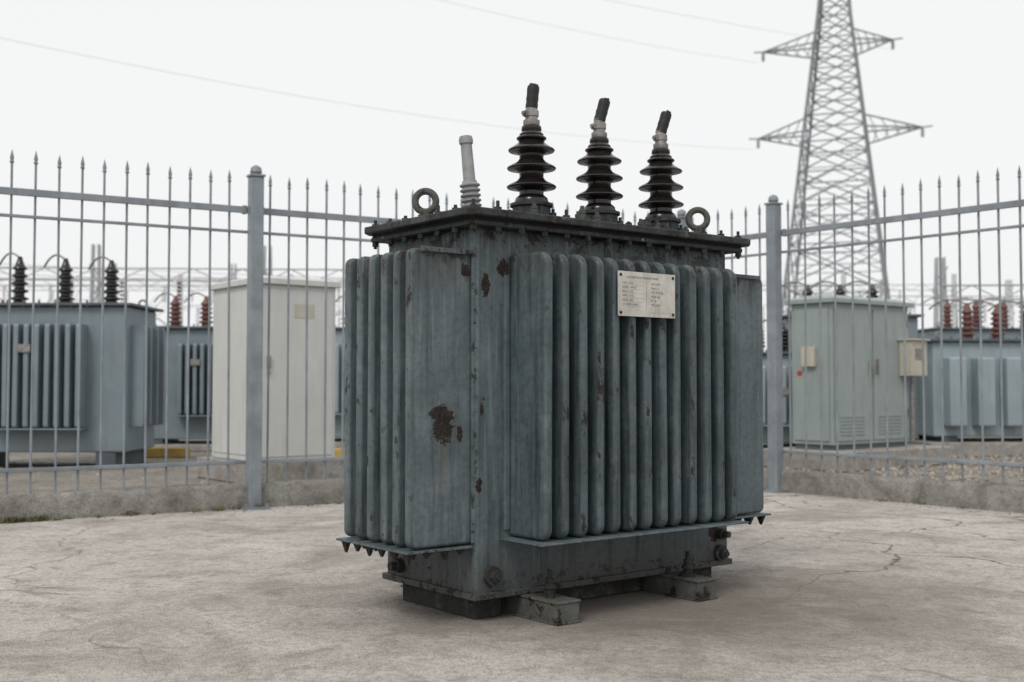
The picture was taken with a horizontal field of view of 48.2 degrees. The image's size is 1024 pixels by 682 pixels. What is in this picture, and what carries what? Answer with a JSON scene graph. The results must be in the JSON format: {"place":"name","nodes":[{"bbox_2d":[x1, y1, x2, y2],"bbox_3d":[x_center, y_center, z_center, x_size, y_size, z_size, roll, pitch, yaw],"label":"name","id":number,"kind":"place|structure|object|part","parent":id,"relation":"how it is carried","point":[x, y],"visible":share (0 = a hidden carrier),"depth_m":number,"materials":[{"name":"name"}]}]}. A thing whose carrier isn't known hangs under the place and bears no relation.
{"place":"outdoors","nodes":[
{"label":"outdoors","id":0,"kind":"place"},
{"bbox_2d":[0,263,787,289],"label":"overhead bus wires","id":1,"kind":"object","parent":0,"point":[198,277],"visible":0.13,"depth_m":34.26,"materials":[{"name":"metal"}]},
{"bbox_2d":[0,436,1022,492],"bbox_3d":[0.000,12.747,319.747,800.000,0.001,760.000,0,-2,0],"label":"ground","id":2,"kind":"structure","parent":0,"point":[110,477],"depth_m":10.88,"materials":[{"name":"grey gravel"}]},
{"bbox_2d":[0,252,164,464],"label":"power transformer","id":3,"kind":"object","parent":2,"relation":"on","point":[43,434],"visible":0.94,"depth_m":11.48,"materials":[{"name":"blue paint"}]},
{"bbox_2d":[147,447,189,457],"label":"yellow kerb","id":4,"kind":"structure","parent":2,"relation":"on","point":[159,452],"depth_m":13.16,"materials":[{"name":"yellow concrete"}]},
{"bbox_2d":[0,263,342,325],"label":"busbar gantry","id":5,"kind":"object","parent":2,"relation":"on","point":[232,276],"visible":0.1,"depth_m":44.11,"materials":[{"name":"metal"}]},
{"bbox_2d":[0,477,343,522],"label":"concrete kerb","id":6,"kind":"structure","parent":2,"relation":"on","point":[86,503],"depth_m":7.51,"materials":[{"name":"grey concrete"}]},
{"bbox_2d":[0,244,344,325],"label":"busbar gantry","id":7,"kind":"object","parent":2,"relation":"on","point":[98,268],"visible":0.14,"depth_m":28.32,"materials":[{"name":"metal"}]},
{"bbox_2d":[154,292,212,450],"bbox_3d":[-4.023,0.380,15.060,1.800,2.061,1.350,0,-2,-3],"label":"power transformer","id":8,"kind":"object","parent":2,"relation":"on","point":[198,378],"visible":0.41,"depth_m":14.60,"materials":[{"name":"metal"}]},
{"bbox_2d":[197,275,343,482],"bbox_3d":[-2.148,0.343,10.293,0.940,1.779,1.140,2,-3,-38],"label":"electrical cabinet","id":9,"kind":"object","parent":2,"relation":"on","point":[278,368],"visible":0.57,"depth_m":9.97,"materials":[{"name":"metal"}]},
{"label":"doors","id":10,"kind":"part","parent":9,"relation":"part of","materials":[{"name":"white paint"}]},
{"bbox_2d":[335,448,340,456],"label":"yellow kerb","id":11,"kind":"structure","parent":2,"relation":"on","point":[337,452],"depth_m":12.96,"materials":[{"name":"yellow concrete"}]},
{"bbox_2d":[335,296,344,447],"bbox_3d":[-2.126,0.394,15.728,2.500,2.081,1.450,0,-2,-3],"label":"power transformer","id":12,"kind":"object","parent":2,"relation":"on","point":[338,378],"visible":0.03,"depth_m":15.21,"materials":[{"name":"metal"}]},
{"bbox_2d":[0,274,962,351],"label":"busbar gantry","id":13,"kind":"object","parent":2,"relation":"on","point":[952,292],"visible":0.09,"depth_m":62.02,"materials":[{"name":"metal"}]},
{"bbox_2d":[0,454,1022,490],"bbox_3d":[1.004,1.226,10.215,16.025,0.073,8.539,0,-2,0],"label":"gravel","id":14,"kind":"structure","parent":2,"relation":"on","point":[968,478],"depth_m":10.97,"materials":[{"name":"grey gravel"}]},
{"bbox_2d":[762,319,794,447],"bbox_3d":[3.197,0.543,13.684,1.400,1.631,1.250,0,-2,8],"label":"power transformer","id":15,"kind":"object","parent":2,"relation":"on","point":[785,360],"visible":0.14,"depth_m":13.30,"materials":[{"name":"metal"}]},
{"bbox_2d":[764,281,927,444],"bbox_3d":[4.230,0.309,14.502,1.900,2.161,1.250,0,-2,5],"label":"power transformer","id":16,"kind":"object","parent":2,"relation":"on","point":[913,327],"visible":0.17,"depth_m":14.09,"materials":[{"name":"metal"}]},
{"bbox_2d":[763,294,952,471],"bbox_3d":[3.627,0.420,11.993,1.930,1.751,1.000,2,-3,-38],"label":"electrical cabinet","id":17,"kind":"object","parent":2,"relation":"on","point":[896,416],"visible":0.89,"depth_m":11.66,"materials":[{"name":"metal"}]},
{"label":"doors","id":18,"kind":"part","parent":17,"relation":"part of","materials":[{"name":"grey paint"}]},
{"bbox_2d":[763,467,1023,513],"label":"concrete kerb","id":19,"kind":"structure","parent":2,"relation":"on","point":[989,496],"depth_m":8.17,"materials":[{"name":"grey concrete"}]},
{"bbox_2d":[879,279,1023,327],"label":"busbar gantry","id":20,"kind":"object","parent":2,"relation":"on","point":[954,304],"visible":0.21,"depth_m":40.14,"materials":[{"name":"metal"}]},
{"bbox_2d":[907,299,1023,456],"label":"power transformer","id":21,"kind":"object","parent":2,"relation":"on","point":[1012,392],"visible":0.8,"depth_m":13.58,"materials":[{"name":"metal"}]},
{"bbox_2d":[918,297,1020,338],"bbox_3d":[8.284,0.412,19.962,2.500,2.361,1.350,0,-2,-2],"label":"power transformer","id":22,"kind":"object","parent":2,"relation":"on","point":[949,331],"visible":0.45,"depth_m":19.69,"materials":[{"name":"metal"}]},
{"bbox_2d":[932,257,1023,327],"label":"busbar gantry","id":23,"kind":"object","parent":2,"relation":"on","point":[936,286],"visible":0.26,"depth_m":23.95,"materials":[{"name":"metal"}]},
{"bbox_2d":[0,492,1023,681],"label":"pavement","id":24,"kind":"structure","parent":0,"point":[230,610],"depth_m":4.27,"materials":[{"name":"concrete"}]},
{"bbox_2d":[0,150,648,509],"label":"metal fence","id":25,"kind":"object","parent":24,"relation":"on","point":[256,210],"visible":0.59,"depth_m":7.77,"materials":[{"name":"grey metal"}]},
{"bbox_2d":[0,491,965,523],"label":"weeds","id":26,"kind":"object","parent":24,"relation":"on","point":[10,520],"visible":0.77,"depth_m":7.11,"materials":[{"name":"green plant"}]},
{"bbox_2d":[15,491,1022,679],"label":"loose grit","id":27,"kind":"object","parent":24,"relation":"on","point":[600,619],"visible":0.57,"depth_m":7.46,"materials":[{"name":"gravel"}]},
{"bbox_2d":[336,83,770,625],"bbox_3d":[0.214,0.011,4.731,1.916,2.030,1.070,2,-3,-38],"label":"power transformer","id":28,"kind":"object","parent":24,"relation":"on","point":[552,418],"visible":1,"depth_m":4.20,"materials":[{"name":"blue paint"}]},
{"bbox_2d":[677,166,1023,492],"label":"metal fence","id":29,"kind":"object","parent":24,"relation":"on","point":[773,233],"visible":0.85,"depth_m":8.59,"materials":[{"name":"grey metal"}]},
{"bbox_2d":[0,0,1023,351],"label":"sky","id":30,"kind":"structure","parent":0,"point":[956,68],"materials":[{"name":"white"}]},
{"bbox_2d":[749,0,932,314],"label":"transmission tower","id":31,"kind":"structure","parent":0,"point":[816,44],"depth_m":59.87,"materials":[{"name":"metal"}]},
{"bbox_2d":[2,0,892,149],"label":"power lines","id":32,"kind":"object","parent":31,"relation":"attached to","point":[471,122],"visible":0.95,"depth_m":51.53,"materials":[{"name":"metal"}]}
]}

